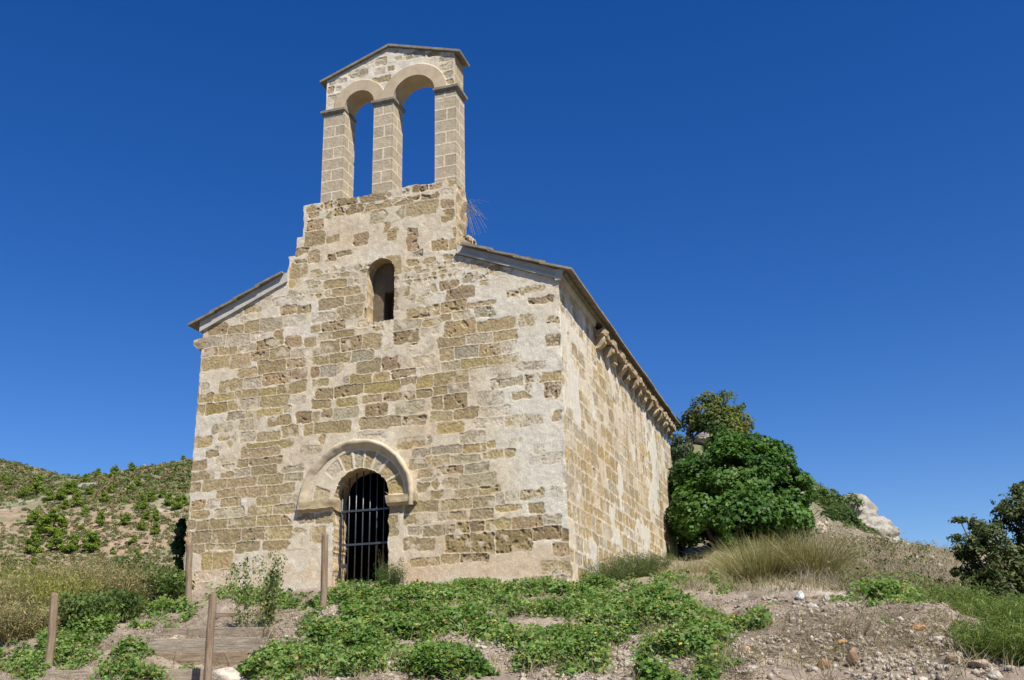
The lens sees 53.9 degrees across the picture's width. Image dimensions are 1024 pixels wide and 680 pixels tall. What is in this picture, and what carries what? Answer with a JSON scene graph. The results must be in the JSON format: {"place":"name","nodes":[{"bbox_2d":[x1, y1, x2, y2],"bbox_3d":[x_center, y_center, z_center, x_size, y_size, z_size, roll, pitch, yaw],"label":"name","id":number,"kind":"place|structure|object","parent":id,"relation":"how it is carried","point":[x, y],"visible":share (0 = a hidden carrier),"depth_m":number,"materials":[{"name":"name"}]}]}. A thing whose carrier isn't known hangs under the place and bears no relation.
{"place":"outdoors","nodes":[
{"label":"outdoors","id":0,"kind":"place"},
{"bbox_2d":[0,460,190,602],"bbox_3d":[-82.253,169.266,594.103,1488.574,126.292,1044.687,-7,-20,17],"label":"hills","id":1,"kind":"structure","parent":0,"point":[8,518],"depth_m":154.47,"materials":[{"name":"soil"}]},
{"bbox_2d":[18,486,29,496],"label":"pine tree","id":2,"kind":"object","parent":1,"relation":"on","point":[25,492],"visible":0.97,"depth_m":209.38,"materials":[{"name":"green plant"}]},
{"bbox_2d":[25,507,41,524],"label":"pine tree","id":3,"kind":"object","parent":1,"relation":"on","point":[33,516],"visible":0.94,"depth_m":166.20,"materials":[{"name":"green plant"}]},
{"bbox_2d":[24,530,43,552],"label":"pine tree","id":4,"kind":"object","parent":1,"relation":"on","point":[30,546],"visible":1,"depth_m":123.12,"materials":[{"name":"green plant"}]},
{"bbox_2d":[27,473,45,494],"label":"pine tree","id":5,"kind":"object","parent":1,"relation":"on","point":[36,486],"visible":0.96,"depth_m":209.78,"materials":[{"name":"green plant"}]},
{"bbox_2d":[42,488,53,500],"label":"pine tree","id":6,"kind":"object","parent":1,"relation":"on","point":[49,495],"visible":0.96,"depth_m":199.28,"materials":[{"name":"green plant"}]},
{"bbox_2d":[35,508,69,535],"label":"pine tree","id":7,"kind":"object","parent":1,"relation":"on","point":[54,517],"visible":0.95,"depth_m":143.33,"materials":[{"name":"green plant"}]},
{"bbox_2d":[45,528,63,550],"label":"pine tree","id":8,"kind":"object","parent":1,"relation":"on","point":[56,541],"visible":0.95,"depth_m":124.04,"materials":[{"name":"green plant"}]},
{"bbox_2d":[53,487,67,500],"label":"pine tree","id":9,"kind":"object","parent":1,"relation":"on","point":[61,492],"visible":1,"depth_m":197.15,"materials":[{"name":"green plant"}]},
{"bbox_2d":[60,499,69,509],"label":"pine tree","id":10,"kind":"object","parent":1,"relation":"on","point":[65,504],"visible":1,"depth_m":184.48,"materials":[{"name":"green plant"}]},
{"bbox_2d":[62,481,75,492],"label":"pine tree","id":11,"kind":"object","parent":1,"relation":"on","point":[69,487],"visible":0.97,"depth_m":205.10,"materials":[{"name":"green plant"}]},
{"bbox_2d":[59,532,81,552],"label":"pine tree","id":12,"kind":"object","parent":1,"relation":"on","point":[72,545],"visible":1,"depth_m":123.31,"materials":[{"name":"green plant"}]},
{"bbox_2d":[70,491,83,506],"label":"pine tree","id":13,"kind":"object","parent":1,"relation":"on","point":[76,497],"visible":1,"depth_m":185.83,"materials":[{"name":"green plant"}]},
{"bbox_2d":[81,474,90,482],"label":"pine tree","id":14,"kind":"object","parent":1,"relation":"on","point":[84,478],"visible":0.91,"depth_m":221.79,"materials":[{"name":"green plant"}]},
{"bbox_2d":[80,529,102,551],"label":"pine tree","id":15,"kind":"object","parent":1,"relation":"on","point":[91,541],"visible":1,"depth_m":123.71,"materials":[{"name":"green plant"}]},
{"bbox_2d":[0,458,192,587],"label":"hillside scrub","id":16,"kind":"object","parent":1,"relation":"on","point":[175,475],"visible":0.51,"depth_m":187.61,"materials":[{"name":"green plant"}]},
{"bbox_2d":[94,509,105,525],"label":"pine tree","id":17,"kind":"object","parent":1,"relation":"on","point":[100,519],"visible":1,"depth_m":150.37,"materials":[{"name":"green plant"}]},
{"bbox_2d":[97,490,109,501],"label":"pine tree","id":18,"kind":"object","parent":1,"relation":"on","point":[104,496],"visible":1,"depth_m":188.47,"materials":[{"name":"green plant"}]},
{"bbox_2d":[109,464,119,475],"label":"pine tree","id":19,"kind":"object","parent":1,"relation":"on","point":[113,468],"visible":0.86,"depth_m":229.11,"materials":[{"name":"green plant"}]},
{"bbox_2d":[119,512,131,525],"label":"pine tree","id":20,"kind":"object","parent":1,"relation":"on","point":[126,518],"visible":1,"depth_m":150.16,"materials":[{"name":"green plant"}]},
{"bbox_2d":[126,534,137,543],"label":"pine tree","id":21,"kind":"object","parent":1,"relation":"on","point":[134,537],"visible":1,"depth_m":127.28,"materials":[{"name":"green plant"}]},
{"bbox_2d":[133,492,147,508],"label":"pine tree","id":22,"kind":"object","parent":1,"relation":"on","point":[143,503],"visible":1,"depth_m":177.46,"materials":[{"name":"green plant"}]},
{"bbox_2d":[136,519,145,529],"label":"pine tree","id":23,"kind":"object","parent":1,"relation":"on","point":[141,525],"visible":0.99,"depth_m":140.25,"materials":[{"name":"green plant"}]},
{"bbox_2d":[141,508,150,518],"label":"pine tree","id":24,"kind":"object","parent":1,"relation":"on","point":[146,514],"visible":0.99,"depth_m":152.90,"materials":[{"name":"green plant"}]},
{"bbox_2d":[146,490,156,499],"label":"pine tree","id":25,"kind":"object","parent":1,"relation":"on","point":[153,496],"visible":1,"depth_m":183.81,"materials":[{"name":"green plant"}]},
{"bbox_2d":[150,508,159,520],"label":"pine tree","id":26,"kind":"object","parent":1,"relation":"on","point":[155,513],"visible":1,"depth_m":151.65,"materials":[{"name":"green plant"}]},
{"bbox_2d":[149,521,161,532],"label":"pine tree","id":27,"kind":"object","parent":1,"relation":"on","point":[156,529],"visible":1,"depth_m":133.97,"materials":[{"name":"green plant"}]},
{"bbox_2d":[164,491,173,505],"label":"pine tree","id":28,"kind":"object","parent":1,"relation":"on","point":[168,499],"visible":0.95,"depth_m":181.69,"materials":[{"name":"green plant"}]},
{"bbox_2d":[171,492,184,509],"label":"pine tree","id":29,"kind":"object","parent":1,"relation":"on","point":[177,505],"visible":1,"depth_m":179.41,"materials":[{"name":"green plant"}]},
{"bbox_2d":[0,443,1023,679],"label":"ground","id":30,"kind":"structure","parent":0,"point":[787,673],"depth_m":11.85,"materials":[{"name":"soil"}]},
{"bbox_2d":[0,570,46,616],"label":"wild bush","id":31,"kind":"object","parent":30,"relation":"on","point":[13,593],"visible":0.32,"depth_m":15.06,"materials":[{"name":"green plant"}]},
{"bbox_2d":[0,589,71,646],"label":"wild bush","id":32,"kind":"object","parent":30,"relation":"on","point":[26,624],"visible":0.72,"depth_m":13.78,"materials":[{"name":"green plant"}]},
{"bbox_2d":[0,551,77,601],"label":"wild bush","id":33,"kind":"object","parent":30,"relation":"on","point":[16,574],"visible":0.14,"depth_m":16.03,"materials":[{"name":"green plant"}]},
{"bbox_2d":[2,557,98,587],"bbox_3d":[-8.145,4.402,17.635,1.442,1.104,1.437,-15,-23,34],"label":"wild bush","id":34,"kind":"object","parent":30,"relation":"on","point":[43,571],"visible":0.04,"depth_m":17.47,"materials":[{"name":"green plant"}]},
{"bbox_2d":[44,592,58,665],"bbox_3d":[-5.422,3.550,11.830,0.127,1.137,0.099,-2,-19,2],"label":"fence post","id":35,"kind":"object","parent":30,"relation":"on","point":[52,627],"visible":0.9,"depth_m":11.85,"materials":[{"name":"brown wood"}]},
{"bbox_2d":[5,564,115,615],"bbox_3d":[-6.967,3.997,15.605,1.883,1.023,1.712,-7,-20,17],"label":"wild bush","id":36,"kind":"object","parent":30,"relation":"on","point":[46,593],"visible":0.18,"depth_m":15.43,"materials":[{"name":"green plant"}]},
{"bbox_2d":[38,583,122,628],"bbox_3d":[-6.231,3.927,14.536,1.212,0.839,1.202,-7,-20,17],"label":"wild bush","id":37,"kind":"object","parent":30,"relation":"on","point":[81,606],"visible":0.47,"depth_m":14.31,"materials":[{"name":"green plant"}]},
{"bbox_2d":[39,547,149,595],"bbox_3d":[-7.160,4.126,17.140,2.026,1.139,2.204,-7,-20,17],"label":"wild bush","id":38,"kind":"object","parent":30,"relation":"on","point":[73,572],"visible":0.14,"depth_m":16.89,"materials":[{"name":"green plant"}]},
{"bbox_2d":[79,585,153,623],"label":"wild bush","id":39,"kind":"object","parent":30,"relation":"on","point":[130,609],"visible":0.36,"depth_m":14.99,"materials":[{"name":"green plant"}]},
{"bbox_2d":[62,552,174,600],"bbox_3d":[-6.373,4.043,16.610,1.907,1.055,1.919,-7,-20,17],"label":"wild bush","id":40,"kind":"object","parent":30,"relation":"on","point":[130,583],"visible":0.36,"depth_m":16.36,"materials":[{"name":"green plant"}]},
{"bbox_2d":[46,668,203,679],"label":"wooden plank","id":41,"kind":"object","parent":30,"relation":"on","point":[190,674],"visible":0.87,"depth_m":11.26,"materials":[{"name":"wood"}]},
{"bbox_2d":[109,550,158,575],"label":"wild bush","id":42,"kind":"object","parent":30,"relation":"on","point":[127,560],"visible":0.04,"depth_m":19.51,"materials":[{"name":"green plant"}]},
{"bbox_2d":[113,561,181,579],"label":"wild bush","id":43,"kind":"object","parent":30,"relation":"on","point":[173,568],"visible":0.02,"depth_m":17.46,"materials":[{"name":"green plant"}]},
{"bbox_2d":[136,568,196,602],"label":"wild bush","id":44,"kind":"object","parent":30,"relation":"on","point":[174,587],"visible":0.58,"depth_m":16.59,"materials":[{"name":"green plant"}]},
{"bbox_2d":[169,517,186,575],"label":"ivy bush","id":45,"kind":"object","parent":30,"relation":"on","point":[178,547],"visible":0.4,"depth_m":21.24,"materials":[{"name":"green plant"}]},
{"bbox_2d":[185,543,192,603],"bbox_3d":[-5.188,3.881,16.155,0.158,1.228,0.111,-1,-19,0],"label":"fence post","id":46,"kind":"object","parent":30,"relation":"on","point":[188,570],"visible":0.69,"depth_m":16.17,"materials":[{"name":"brown wood"}]},
{"bbox_2d":[113,637,268,652],"bbox_3d":[-3.864,3.694,12.139,1.821,0.189,0.053,1,-19,-6],"label":"wooden plank","id":47,"kind":"object","parent":30,"relation":"on","point":[235,644],"visible":0.56,"depth_m":12.13,"materials":[{"name":"wood"}]},
{"bbox_2d":[151,651,247,666],"bbox_3d":[-3.885,3.837,12.027,1.414,0.199,0.049,1,-19,-7],"label":"wooden plank","id":48,"kind":"object","parent":30,"relation":"on","point":[235,657],"visible":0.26,"depth_m":12.04,"materials":[{"name":"brown wood"}]},
{"bbox_2d":[203,593,216,679],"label":"fence post","id":49,"kind":"object","parent":30,"relation":"on","point":[209,644],"visible":1,"depth_m":11.04,"materials":[{"name":"brown wood"}]},
{"bbox_2d":[163,627,263,637],"bbox_3d":[-3.799,3.744,12.809,1.284,0.164,0.052,-1,-19,0],"label":"wooden plank","id":50,"kind":"object","parent":30,"relation":"on","point":[234,631],"visible":0.4,"depth_m":12.80,"materials":[{"name":"wood"}]},
{"bbox_2d":[212,667,243,679],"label":"stone","id":51,"kind":"object","parent":30,"relation":"on","point":[228,673],"visible":0.9,"depth_m":11.24,"materials":[{"name":"stone"}]},
{"bbox_2d":[223,541,287,629],"bbox_3d":[-3.357,3.245,13.312,0.866,1.245,0.948,6,-20,-22],"label":"tall weed","id":52,"kind":"object","parent":30,"relation":"on","point":[244,583],"visible":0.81,"depth_m":13.09,"materials":[{"name":"green plant"}]},
{"bbox_2d":[215,611,296,618],"bbox_3d":[-3.410,3.820,13.993,1.501,0.086,0.096,-2,-19,4],"label":"wooden plank","id":53,"kind":"object","parent":30,"relation":"on","point":[220,615],"visible":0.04,"depth_m":13.99,"materials":[{"name":"wood"}]},
{"bbox_2d":[242,620,286,638],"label":"dry weed","id":54,"kind":"object","parent":30,"relation":"on","point":[264,631],"visible":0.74,"depth_m":12.34,"materials":[{"name":"beige plant"}]},
{"bbox_2d":[259,554,280,625],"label":"tall weed","id":55,"kind":"object","parent":30,"relation":"on","point":[271,614],"visible":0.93,"depth_m":13.32,"materials":[{"name":"green plant"}]},
{"bbox_2d":[319,533,328,606],"bbox_3d":[-2.591,3.304,13.899,0.111,1.250,0.097,8,-21,-26],"label":"fence post","id":56,"kind":"object","parent":30,"relation":"on","point":[324,570],"visible":0.69,"depth_m":13.90,"materials":[{"name":"brown wood"}]},
{"bbox_2d":[372,557,411,587],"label":"shrub","id":57,"kind":"object","parent":30,"relation":"on","point":[394,576],"visible":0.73,"depth_m":16.45,"materials":[{"name":"green plant"}]},
{"bbox_2d":[183,44,679,590],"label":"chapel","id":58,"kind":"structure","parent":30,"relation":"on","point":[423,382],"depth_m":19.33,"materials":[{"name":"stone"}]},
{"bbox_2d":[373,263,394,321],"bbox_3d":[-2.371,-0.828,20.157,0.920,1.600,0.370,-7,-20,17],"label":"window","id":59,"kind":"structure","parent":58,"relation":"in","point":[383,281],"depth_m":20.10,"materials":[{"name":"stone"}]},
{"bbox_2d":[461,199,487,233],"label":"hanging weed","id":60,"kind":"object","parent":58,"relation":"hanging from","point":[468,211],"visible":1,"depth_m":20.02,"materials":[{"name":"plant"}]},
{"bbox_2d":[0,567,934,679],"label":"ground cover","id":61,"kind":"object","parent":30,"relation":"on","point":[436,657],"visible":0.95,"depth_m":11.45,"materials":[{"name":"green plant"}]},
{"bbox_2d":[0,592,1016,679],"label":"dead stalks","id":62,"kind":"object","parent":30,"relation":"on","point":[771,635],"visible":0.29,"depth_m":9.55,"materials":[{"name":"brown plant"}]},
{"bbox_2d":[0,580,1022,679],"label":"dry sprigs","id":63,"kind":"object","parent":30,"relation":"on","point":[817,659],"visible":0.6,"depth_m":9.29,"materials":[{"name":"brown plant"}]},
{"bbox_2d":[578,556,634,582],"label":"shrub","id":64,"kind":"object","parent":30,"relation":"on","point":[614,574],"visible":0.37,"depth_m":17.50,"materials":[{"name":"green plant"}]},
{"bbox_2d":[597,551,646,582],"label":"shrub","id":65,"kind":"object","parent":30,"relation":"on","point":[637,570],"visible":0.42,"depth_m":18.70,"materials":[{"name":"green plant"}]},
{"bbox_2d":[612,549,662,577],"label":"shrub","id":66,"kind":"object","parent":30,"relation":"on","point":[652,567],"visible":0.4,"depth_m":20.04,"materials":[{"name":"green plant"}]},
{"bbox_2d":[629,550,676,574],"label":"shrub","id":67,"kind":"object","parent":30,"relation":"on","point":[663,564],"visible":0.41,"depth_m":21.46,"materials":[{"name":"green plant"}]},
{"bbox_2d":[630,611,685,635],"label":"dry weed","id":68,"kind":"object","parent":30,"relation":"on","point":[644,631],"visible":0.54,"depth_m":10.59,"materials":[{"name":"beige plant"}]},
{"bbox_2d":[666,537,679,559],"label":"shrub","id":69,"kind":"object","parent":30,"relation":"on","point":[670,548],"visible":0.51,"depth_m":26.51,"materials":[{"name":"green plant"}]},
{"bbox_2d":[670,415,693,472],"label":"dark shrub","id":70,"kind":"object","parent":30,"relation":"on","point":[683,448],"visible":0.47,"depth_m":42.49,"materials":[{"name":"green plant"}]},
{"bbox_2d":[650,560,721,575],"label":"grass tussock","id":71,"kind":"object","parent":30,"relation":"on","point":[695,566],"depth_m":19.54,"materials":[{"name":"beige plant"}]},
{"bbox_2d":[694,432,712,444],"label":"rock outcrop","id":72,"kind":"object","parent":30,"relation":"on","point":[700,438],"visible":0.59,"depth_m":46.97,"materials":[{"name":"stone"}]},
{"bbox_2d":[678,389,754,443],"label":"hilltop tree","id":73,"kind":"object","parent":30,"relation":"on","point":[714,415],"visible":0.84,"depth_m":47.81,"materials":[{"name":"green plant"}]},
{"bbox_2d":[703,568,736,583],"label":"grass tussock","id":74,"kind":"object","parent":30,"relation":"on","point":[720,574],"depth_m":16.08,"materials":[{"name":"beige plant"}]},
{"bbox_2d":[697,538,784,570],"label":"grass tussock","id":75,"kind":"object","parent":30,"relation":"on","point":[730,554],"depth_m":19.60,"materials":[{"name":"plant"}]},
{"bbox_2d":[664,427,818,553],"bbox_3d":[6.217,4.318,27.593,4.106,4.096,4.720,-7,-20,17],"label":"fig tree","id":76,"kind":"object","parent":30,"relation":"on","point":[713,497],"visible":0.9,"depth_m":26.82,"materials":[{"name":"green plant"}]},
{"bbox_2d":[680,529,825,583],"bbox_3d":[3.669,3.322,15.207,2.294,0.924,2.391,-2,-19,1],"label":"grass tussock","id":77,"kind":"object","parent":30,"relation":"on","point":[740,566],"depth_m":14.90,"materials":[{"name":"green plant"}]},
{"bbox_2d":[796,590,804,600],"bbox_3d":[3.456,3.070,12.073,0.085,0.131,0.113,16,-25,-41],"label":"stone","id":78,"kind":"object","parent":30,"relation":"on","point":[800,595],"visible":1,"depth_m":12.05,"materials":[{"name":"stone"}]},
{"bbox_2d":[736,526,898,584],"bbox_3d":[4.386,3.210,15.044,2.323,1.036,2.358,-1,-19,-1],"label":"grass tussock","id":79,"kind":"object","parent":30,"relation":"on","point":[818,561],"depth_m":14.71,"materials":[{"name":"green plant"}]},
{"bbox_2d":[813,521,826,529],"bbox_3d":[9.982,6.298,32.637,0.516,0.829,0.614,10,-22,-30],"label":"rock outcrop","id":80,"kind":"object","parent":30,"relation":"on","point":[818,523],"visible":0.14,"depth_m":32.55,"materials":[{"name":"stone"}]},
{"bbox_2d":[817,658,830,669],"bbox_3d":[2.641,2.748,8.522,0.132,0.107,0.088,-5,-19,10],"label":"stone","id":81,"kind":"object","parent":30,"relation":"on","point":[825,662],"visible":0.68,"depth_m":8.49,"materials":[{"name":"stone"}]},
{"bbox_2d":[807,607,861,628],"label":"dry weed","id":82,"kind":"object","parent":30,"relation":"on","point":[834,621],"visible":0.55,"depth_m":9.59,"materials":[{"name":"beige plant"}]},
{"bbox_2d":[805,479,865,530],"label":"hillside shrub","id":83,"kind":"object","parent":30,"relation":"on","point":[834,509],"visible":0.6,"depth_m":40.60,"materials":[{"name":"green plant"}]},
{"bbox_2d":[811,561,890,584],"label":"grass tussock","id":84,"kind":"object","parent":30,"relation":"on","point":[855,575],"depth_m":14.46,"materials":[{"name":"beige plant"}]},
{"bbox_2d":[846,647,857,664],"bbox_3d":[2.848,2.653,8.439,0.102,0.158,0.092,-5,-19,10],"label":"stone","id":85,"kind":"object","parent":30,"relation":"on","point":[853,657],"visible":0.89,"depth_m":8.41,"materials":[{"name":"stone"}]},
{"bbox_2d":[842,492,864,516],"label":"hillside shrub","id":86,"kind":"object","parent":30,"relation":"on","point":[857,500],"visible":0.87,"depth_m":45.88,"materials":[{"name":"green plant"}]},
{"bbox_2d":[830,612,888,638],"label":"dry weed","id":87,"kind":"object","parent":30,"relation":"on","point":[857,630],"visible":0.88,"depth_m":9.01,"materials":[{"name":"beige plant"}]},
{"bbox_2d":[844,493,877,518],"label":"rock outcrop","id":88,"kind":"object","parent":30,"relation":"on","point":[870,508],"visible":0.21,"depth_m":46.13,"materials":[{"name":"stone"}]},
{"bbox_2d":[858,519,883,535],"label":"hillside shrub","id":89,"kind":"object","parent":30,"relation":"on","point":[870,529],"visible":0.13,"depth_m":40.47,"materials":[{"name":"green plant"}]},
{"bbox_2d":[862,516,901,543],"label":"rock outcrop","id":90,"kind":"object","parent":30,"relation":"on","point":[884,524],"visible":0.26,"depth_m":44.81,"materials":[{"name":"stone"}]},
{"bbox_2d":[799,520,964,591],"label":"slope stones","id":91,"kind":"object","parent":30,"relation":"on","point":[827,523],"visible":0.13,"depth_m":22.71,"materials":[{"name":"stone"}]},
{"bbox_2d":[810,522,979,591],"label":"slope weeds","id":92,"kind":"object","parent":30,"relation":"on","point":[884,544],"visible":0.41,"depth_m":18.42,"materials":[{"name":"beige plant"}]},
{"bbox_2d":[911,624,927,630],"bbox_3d":[3.702,2.619,9.152,0.145,0.072,0.105,-10,-21,24],"label":"stone","id":93,"kind":"object","parent":30,"relation":"on","point":[921,628],"visible":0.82,"depth_m":9.12,"materials":[{"name":"stone"}]},
{"bbox_2d":[911,584,953,599],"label":"feathery bush","id":94,"kind":"object","parent":30,"relation":"on","point":[931,590],"visible":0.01,"depth_m":13.41,"materials":[{"name":"green plant"}]},
{"bbox_2d":[905,578,993,608],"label":"feathery bush","id":95,"kind":"object","parent":30,"relation":"on","point":[956,592],"visible":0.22,"depth_m":12.40,"materials":[{"name":"green plant"}]},
{"bbox_2d":[945,652,958,663],"bbox_3d":[3.291,2.387,7.535,0.111,0.093,0.102,-4,-19,8],"label":"stone","id":96,"kind":"object","parent":30,"relation":"on","point":[949,659],"visible":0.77,"depth_m":7.50,"materials":[{"name":"stone"}]},
{"bbox_2d":[965,659,988,667],"bbox_3d":[3.428,2.384,7.411,0.115,0.062,0.182,7,-20,-23],"label":"stone","id":97,"kind":"object","parent":30,"relation":"on","point":[977,663],"visible":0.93,"depth_m":7.37,"materials":[{"name":"stone"}]},
{"bbox_2d":[933,587,1023,616],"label":"feathery bush","id":98,"kind":"object","parent":30,"relation":"on","point":[959,607],"visible":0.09,"depth_m":11.88,"materials":[{"name":"green plant"}]},
{"bbox_2d":[935,610,1023,664],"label":"feathery bush","id":99,"kind":"object","parent":30,"relation":"on","point":[1008,638],"visible":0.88,"depth_m":8.35,"materials":[{"name":"green plant"}]},
{"bbox_2d":[946,480,1023,605],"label":"almond tree","id":100,"kind":"object","parent":30,"relation":"on","point":[982,540],"visible":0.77,"depth_m":13.98,"materials":[{"name":"green plant"}]},
{"bbox_2d":[956,589,1023,632],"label":"feathery bush","id":101,"kind":"object","parent":30,"relation":"on","point":[1016,608],"visible":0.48,"depth_m":11.39,"materials":[{"name":"green plant"}]},
{"bbox_2d":[987,670,1002,679],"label":"stone","id":102,"kind":"object","parent":30,"relation":"on","point":[995,675],"visible":1,"depth_m":7.04,"materials":[{"name":"stone"}]},
{"bbox_2d":[0,0,1023,548],"label":"sky","id":103,"kind":"structure","parent":0,"point":[811,212],"materials":[{"name":"blue"}]},
{"bbox_2d":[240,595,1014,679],"bbox_3d":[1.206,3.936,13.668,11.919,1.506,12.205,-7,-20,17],"label":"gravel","id":104,"kind":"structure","parent":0,"point":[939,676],"depth_m":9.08,"materials":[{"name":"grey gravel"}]},
{"bbox_2d":[654,546,852,591],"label":"dry grass","id":105,"kind":"structure","parent":0,"point":[702,583],"depth_m":13.73,"materials":[{"name":"beige plant"}]},
{"bbox_2d":[779,517,970,594],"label":"dry grass","id":106,"kind":"structure","parent":0,"point":[908,569],"depth_m":18.54,"materials":[{"name":"beige plant"}]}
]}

